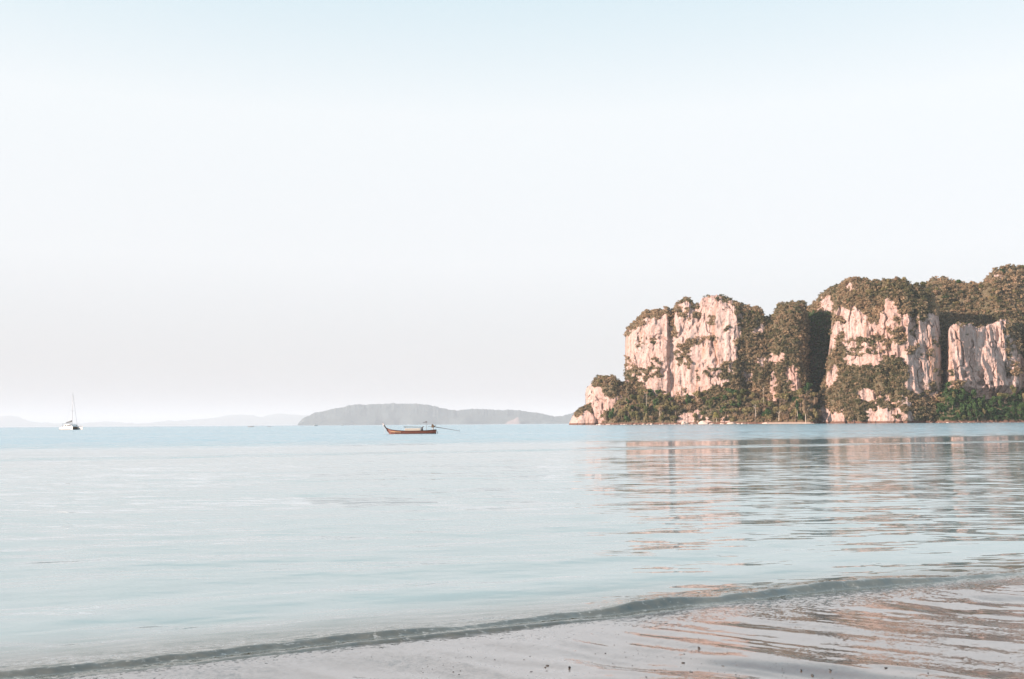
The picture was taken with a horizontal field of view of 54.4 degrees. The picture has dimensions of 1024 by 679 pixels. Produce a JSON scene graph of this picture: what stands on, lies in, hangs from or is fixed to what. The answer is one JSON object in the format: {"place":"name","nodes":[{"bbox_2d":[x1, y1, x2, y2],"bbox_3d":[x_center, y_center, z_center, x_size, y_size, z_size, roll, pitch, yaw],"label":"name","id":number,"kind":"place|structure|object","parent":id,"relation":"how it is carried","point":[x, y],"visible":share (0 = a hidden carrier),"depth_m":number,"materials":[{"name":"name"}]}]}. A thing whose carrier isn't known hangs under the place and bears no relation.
{"place":"outdoors","nodes":[
{"label":"outdoors","id":0,"kind":"place"},
{"bbox_2d":[0,413,309,426],"bbox_3d":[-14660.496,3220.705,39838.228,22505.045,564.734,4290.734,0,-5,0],"label":"hills","id":1,"kind":"structure","parent":0,"point":[280,419],"depth_m":38245.91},
{"bbox_2d":[298,403,573,424],"bbox_3d":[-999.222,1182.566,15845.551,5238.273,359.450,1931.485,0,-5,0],"label":"island","id":2,"kind":"structure","parent":0,"point":[392,414],"depth_m":15093.49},
{"bbox_2d":[0,422,1023,678],"bbox_3d":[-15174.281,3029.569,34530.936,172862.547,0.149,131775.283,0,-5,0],"label":"sea","id":3,"kind":"structure","parent":0,"point":[132,548],"depth_m":14.45,"materials":[{"name":"liquid"}]},
{"bbox_2d":[59,396,82,429],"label":"catamaran","id":4,"kind":"object","parent":3,"relation":"on","point":[70,427],"visible":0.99,"depth_m":517.09,"materials":[{"name":"white paint"}]},
{"bbox_2d":[383,421,457,433],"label":"longtail boat","id":5,"kind":"object","parent":3,"relation":"on","point":[413,431],"visible":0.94,"depth_m":163.01,"materials":[{"name":"red wood"}]},
{"bbox_2d":[506,417,520,423],"bbox_3d":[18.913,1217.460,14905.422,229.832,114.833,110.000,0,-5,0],"label":"boat","id":6,"kind":"object","parent":3,"relation":"on","point":[516,421],"visible":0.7,"depth_m":14877.65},
{"bbox_2d":[0,0,1023,423],"label":"sky","id":7,"kind":"structure","parent":0,"point":[209,208],"materials":[{"name":"white"}]},
{"bbox_2d":[60,578,1023,678],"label":"beach sand","id":8,"kind":"structure","parent":0,"point":[916,630],"depth_m":6.39,"materials":[{"name":"beige sand"}]},
{"bbox_2d":[389,630,1010,676],"bbox_3d":[1.121,1.934,6.175,4.278,0.157,1.686,-1,-5,9],"label":"grit","id":9,"kind":"object","parent":8,"relation":"on","point":[643,664],"visible":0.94,"depth_m":6.03,"materials":[{"name":"stone"}]},
{"bbox_2d":[569,407,597,424],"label":"cliff","id":10,"kind":"structure","parent":0,"point":[587,418],"depth_m":1078.10,"materials":[{"name":"stone"}]},
{"bbox_2d":[585,376,633,423],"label":"cliff","id":11,"kind":"structure","parent":0,"point":[597,399],"depth_m":1074.08,"materials":[{"name":"stone"}]},
{"bbox_2d":[600,391,817,424],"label":"hillside","id":12,"kind":"structure","parent":0,"point":[684,414],"depth_m":1006.12,"materials":[{"name":"green plant"}]},
{"bbox_2d":[603,410,608,419],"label":"tree","id":13,"kind":"object","parent":12,"relation":"on","point":[606,416],"visible":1,"depth_m":1056.79,"materials":[{"name":"green plant"}]},
{"bbox_2d":[608,408,613,422],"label":"tree","id":14,"kind":"object","parent":12,"relation":"on","point":[611,413],"visible":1,"depth_m":1049.56,"materials":[{"name":"green plant"}]},
{"bbox_2d":[617,409,624,417],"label":"tree","id":15,"kind":"object","parent":12,"relation":"on","point":[621,412],"visible":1,"depth_m":1038.19,"materials":[{"name":"green plant"}]},
{"bbox_2d":[626,386,630,398],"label":"tree","id":16,"kind":"object","parent":12,"relation":"on","point":[628,391],"visible":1,"depth_m":1052.81,"materials":[{"name":"green plant"}]},
{"bbox_2d":[625,404,632,416],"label":"tree","id":17,"kind":"object","parent":12,"relation":"on","point":[627,406],"visible":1,"depth_m":1036.54,"materials":[{"name":"green plant"}]},
{"bbox_2d":[629,411,637,420],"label":"tree","id":18,"kind":"object","parent":12,"relation":"on","point":[634,413],"visible":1,"depth_m":1031.03,"materials":[{"name":"green plant"}]},
{"bbox_2d":[630,394,636,402],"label":"tree","id":19,"kind":"object","parent":12,"relation":"on","point":[632,396],"visible":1,"depth_m":1047.38,"materials":[{"name":"green plant"}]},
{"bbox_2d":[636,412,640,420],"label":"tree","id":20,"kind":"object","parent":12,"relation":"on","point":[638,416],"visible":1,"depth_m":1028.25,"materials":[{"name":"green plant"}]},
{"bbox_2d":[637,395,642,403],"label":"tree","id":21,"kind":"object","parent":12,"relation":"on","point":[639,400],"visible":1,"depth_m":1040.26,"materials":[{"name":"green plant"}]},
{"bbox_2d":[637,388,647,395],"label":"tree","id":22,"kind":"object","parent":12,"relation":"on","point":[641,391],"visible":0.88,"depth_m":1045.51,"materials":[{"name":"green plant"}]},
{"bbox_2d":[643,405,648,413],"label":"tree","id":23,"kind":"object","parent":12,"relation":"on","point":[646,408],"visible":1,"depth_m":1026.91,"materials":[{"name":"green plant"}]},
{"bbox_2d":[645,388,653,397],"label":"tree","id":24,"kind":"object","parent":12,"relation":"on","point":[650,393],"visible":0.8,"depth_m":1044.76,"materials":[{"name":"green plant"}]},
{"bbox_2d":[655,405,664,414],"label":"tree","id":25,"kind":"object","parent":12,"relation":"on","point":[657,406],"visible":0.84,"depth_m":1018.35,"materials":[{"name":"green plant"}]},
{"bbox_2d":[659,411,663,422],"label":"tree","id":26,"kind":"object","parent":12,"relation":"on","point":[661,417],"visible":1,"depth_m":1012.59,"materials":[{"name":"green plant"}]},
{"bbox_2d":[664,399,669,414],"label":"tree","id":27,"kind":"object","parent":12,"relation":"on","point":[667,405],"visible":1,"depth_m":1020.91,"materials":[{"name":"green plant"}]},
{"bbox_2d":[671,405,679,414],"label":"tree","id":28,"kind":"object","parent":12,"relation":"on","point":[675,407],"visible":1,"depth_m":1011.45,"materials":[{"name":"green plant"}]},
{"bbox_2d":[685,393,690,404],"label":"tree","id":29,"kind":"object","parent":12,"relation":"on","point":[688,400],"visible":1,"depth_m":1016.62,"materials":[{"name":"green plant"}]},
{"bbox_2d":[687,403,696,412],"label":"tree","id":30,"kind":"object","parent":12,"relation":"on","point":[690,406],"visible":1,"depth_m":1011.16,"materials":[{"name":"green plant"}]},
{"bbox_2d":[692,390,701,396],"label":"tree","id":31,"kind":"object","parent":12,"relation":"on","point":[697,394],"visible":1,"depth_m":1013.92,"materials":[{"name":"green plant"}]},
{"bbox_2d":[695,397,703,407],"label":"tree","id":32,"kind":"object","parent":12,"relation":"on","point":[698,400],"visible":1,"depth_m":1010.49,"materials":[{"name":"green plant"}]},
{"bbox_2d":[708,398,712,409],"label":"tree","id":33,"kind":"object","parent":12,"relation":"on","point":[710,402],"visible":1,"depth_m":999.39,"materials":[{"name":"green plant"}]},
{"bbox_2d":[713,412,718,421],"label":"tree","id":34,"kind":"object","parent":12,"relation":"on","point":[716,415],"visible":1,"depth_m":977.46,"materials":[{"name":"green plant"}]},
{"bbox_2d":[728,389,738,398],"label":"tree","id":35,"kind":"object","parent":12,"relation":"on","point":[732,391],"visible":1,"depth_m":994.71,"materials":[{"name":"green plant"}]},
{"bbox_2d":[737,399,741,410],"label":"tree","id":36,"kind":"object","parent":12,"relation":"on","point":[739,403],"visible":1,"depth_m":983.22,"materials":[{"name":"green plant"}]},
{"bbox_2d":[739,389,748,397],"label":"tree","id":37,"kind":"object","parent":12,"relation":"on","point":[742,391],"visible":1,"depth_m":990.61,"materials":[{"name":"green plant"}]},
{"bbox_2d":[743,407,754,418],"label":"tree","id":38,"kind":"object","parent":12,"relation":"on","point":[747,412],"visible":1,"depth_m":971.01,"materials":[{"name":"green plant"}]},
{"bbox_2d":[749,392,757,398],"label":"tree","id":39,"kind":"object","parent":12,"relation":"on","point":[753,395],"visible":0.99,"depth_m":988.97,"materials":[{"name":"green plant"}]},
{"bbox_2d":[751,400,759,415],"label":"tree","id":40,"kind":"object","parent":12,"relation":"on","point":[754,402],"visible":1,"depth_m":959.19,"materials":[{"name":"green plant"}]},
{"bbox_2d":[751,410,761,420],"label":"tree","id":41,"kind":"object","parent":12,"relation":"on","point":[758,411],"visible":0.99,"depth_m":967.01,"materials":[{"name":"green plant"}]},
{"bbox_2d":[761,408,770,415],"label":"tree","id":42,"kind":"object","parent":12,"relation":"on","point":[763,413],"visible":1,"depth_m":961.85,"materials":[{"name":"green plant"}]},
{"bbox_2d":[768,393,772,401],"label":"tree","id":43,"kind":"object","parent":12,"relation":"on","point":[770,396],"visible":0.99,"depth_m":978.48,"materials":[{"name":"green plant"}]},
{"bbox_2d":[767,401,775,408],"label":"tree","id":44,"kind":"object","parent":12,"relation":"on","point":[771,404],"visible":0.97,"depth_m":971.54,"materials":[{"name":"green plant"}]},
{"bbox_2d":[772,406,782,420],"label":"tree","id":45,"kind":"object","parent":12,"relation":"on","point":[776,408],"visible":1,"depth_m":946.02,"materials":[{"name":"green plant"}]},
{"bbox_2d":[779,395,789,404],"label":"tree","id":46,"kind":"object","parent":12,"relation":"on","point":[785,397],"visible":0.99,"depth_m":968.28,"materials":[{"name":"green plant"}]},
{"bbox_2d":[784,410,789,421],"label":"tree","id":47,"kind":"object","parent":12,"relation":"on","point":[786,414],"visible":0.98,"depth_m":949.06,"materials":[{"name":"green plant"}]},
{"bbox_2d":[795,400,798,415],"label":"tree","id":48,"kind":"object","parent":12,"relation":"on","point":[797,405],"visible":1,"depth_m":937.87,"materials":[{"name":"green plant"}]},
{"bbox_2d":[796,388,803,394],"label":"tree","id":49,"kind":"object","parent":12,"relation":"on","point":[799,390],"visible":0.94,"depth_m":961.95,"materials":[{"name":"green plant"}]},
{"bbox_2d":[798,413,804,421],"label":"tree","id":50,"kind":"object","parent":12,"relation":"on","point":[801,416],"visible":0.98,"depth_m":938.21,"materials":[{"name":"green plant"}]},
{"bbox_2d":[797,398,806,412],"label":"tree","id":51,"kind":"object","parent":12,"relation":"on","point":[799,400],"visible":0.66,"depth_m":950.00,"materials":[{"name":"green plant"}]},
{"bbox_2d":[798,394,810,400],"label":"tree","id":52,"kind":"object","parent":12,"relation":"on","point":[802,396],"visible":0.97,"depth_m":949.66,"materials":[{"name":"green plant"}]},
{"bbox_2d":[804,382,809,393],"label":"tree","id":53,"kind":"object","parent":12,"relation":"on","point":[807,387],"visible":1,"depth_m":955.95,"materials":[{"name":"green plant"}]},
{"bbox_2d":[807,397,817,406],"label":"tree","id":54,"kind":"object","parent":12,"relation":"on","point":[814,399],"visible":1,"depth_m":950.89,"materials":[{"name":"green plant"}]},
{"bbox_2d":[813,408,818,418],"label":"tree","id":55,"kind":"object","parent":12,"relation":"on","point":[815,414],"visible":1,"depth_m":939.35,"materials":[{"name":"green plant"}]},
{"bbox_2d":[625,294,807,402],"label":"cliff","id":56,"kind":"structure","parent":0,"point":[663,345],"depth_m":1027.76,"materials":[{"name":"stone"}]},
{"bbox_2d":[766,422,813,423],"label":"beach strip","id":57,"kind":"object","parent":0,"point":[789,423],"visible":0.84,"depth_m":938.20,"materials":[{"name":"beige sand"}]},
{"bbox_2d":[765,413,772,421],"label":"tree","id":58,"kind":"object","parent":57,"relation":"on","point":[770,416],"visible":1,"depth_m":959.08,"materials":[{"name":"green plant"}]},
{"bbox_2d":[802,400,808,422],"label":"tree","id":59,"kind":"object","parent":57,"relation":"on","point":[805,409],"visible":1,"depth_m":926.53,"materials":[{"name":"green plant"}]},
{"bbox_2d":[808,283,839,397],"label":"cliff","id":60,"kind":"structure","parent":0,"point":[825,306],"depth_m":1025.63,"materials":[{"name":"stone"}]},
{"bbox_2d":[818,279,942,423],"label":"cliff","id":61,"kind":"structure","parent":0,"point":[924,337],"depth_m":920.88,"materials":[{"name":"stone"}]},
{"bbox_2d":[808,310,1023,420],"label":"scrub","id":62,"kind":"object","parent":61,"relation":"on","point":[818,318],"visible":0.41,"depth_m":1013.84,"materials":[{"name":"green plant"}]},
{"bbox_2d":[926,265,1023,381],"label":"cliff","id":63,"kind":"structure","parent":0,"point":[985,292],"depth_m":995.38,"materials":[{"name":"stone"}]},
{"bbox_2d":[572,263,1023,422],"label":"scrub","id":64,"kind":"object","parent":63,"relation":"on","point":[897,286],"visible":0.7,"depth_m":985.99,"materials":[{"name":"green plant"}]},
{"bbox_2d":[935,386,1023,422],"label":"hillside","id":65,"kind":"structure","parent":0,"point":[986,420],"depth_m":887.98,"materials":[{"name":"green plant"}]},
{"bbox_2d":[936,406,941,414],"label":"tree","id":66,"kind":"object","parent":65,"relation":"on","point":[938,411],"visible":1,"depth_m":894.85,"materials":[{"name":"green plant"}]},
{"bbox_2d":[940,406,947,413],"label":"tree","id":67,"kind":"object","parent":65,"relation":"on","point":[944,409],"visible":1,"depth_m":891.91,"materials":[{"name":"green plant"}]},
{"bbox_2d":[949,396,954,408],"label":"tree","id":68,"kind":"object","parent":65,"relation":"on","point":[952,403],"visible":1,"depth_m":891.94,"materials":[{"name":"green plant"}]},
{"bbox_2d":[956,393,963,399],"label":"tree","id":69,"kind":"object","parent":65,"relation":"on","point":[961,395],"visible":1,"depth_m":896.56,"materials":[{"name":"green plant"}]},
{"bbox_2d":[959,402,964,414],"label":"tree","id":70,"kind":"object","parent":65,"relation":"on","point":[962,408],"visible":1,"depth_m":886.42,"materials":[{"name":"green plant"}]},
{"bbox_2d":[965,403,970,412],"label":"tree","id":71,"kind":"object","parent":65,"relation":"on","point":[968,407],"visible":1,"depth_m":886.26,"materials":[{"name":"green plant"}]},
{"bbox_2d":[971,389,976,397],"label":"tree","id":72,"kind":"object","parent":65,"relation":"on","point":[973,394],"visible":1,"depth_m":901.00,"materials":[{"name":"green plant"}]},
{"bbox_2d":[971,402,978,416],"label":"tree","id":73,"kind":"object","parent":65,"relation":"on","point":[973,406],"visible":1,"depth_m":885.41,"materials":[{"name":"green plant"}]},
{"bbox_2d":[986,407,996,416],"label":"tree","id":74,"kind":"object","parent":65,"relation":"on","point":[991,409],"visible":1,"depth_m":886.80,"materials":[{"name":"green plant"}]},
{"bbox_2d":[998,393,1010,402],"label":"tree","id":75,"kind":"object","parent":65,"relation":"on","point":[1006,395],"visible":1,"depth_m":903.10,"materials":[{"name":"green plant"}]},
{"bbox_2d":[1010,385,1016,393],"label":"tree","id":76,"kind":"object","parent":65,"relation":"on","point":[1013,388],"visible":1,"depth_m":908.83,"materials":[{"name":"green plant"}]},
{"bbox_2d":[1014,394,1021,400],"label":"tree","id":77,"kind":"object","parent":65,"relation":"on","point":[1018,397],"visible":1,"depth_m":906.00,"materials":[{"name":"green plant"}]},
{"bbox_2d":[1015,410,1023,416],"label":"tree","id":78,"kind":"object","parent":65,"relation":"on","point":[1020,412],"visible":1,"depth_m":888.03,"materials":[{"name":"green plant"}]},
{"bbox_2d":[1016,403,1023,410],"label":"tree","id":79,"kind":"object","parent":65,"relation":"on","point":[1021,407],"visible":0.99,"depth_m":894.63,"materials":[{"name":"green plant"}]},
{"bbox_2d":[946,319,1023,399],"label":"cliff","id":80,"kind":"structure","parent":0,"point":[977,358],"depth_m":921.30,"materials":[{"name":"stone"}]}
]}

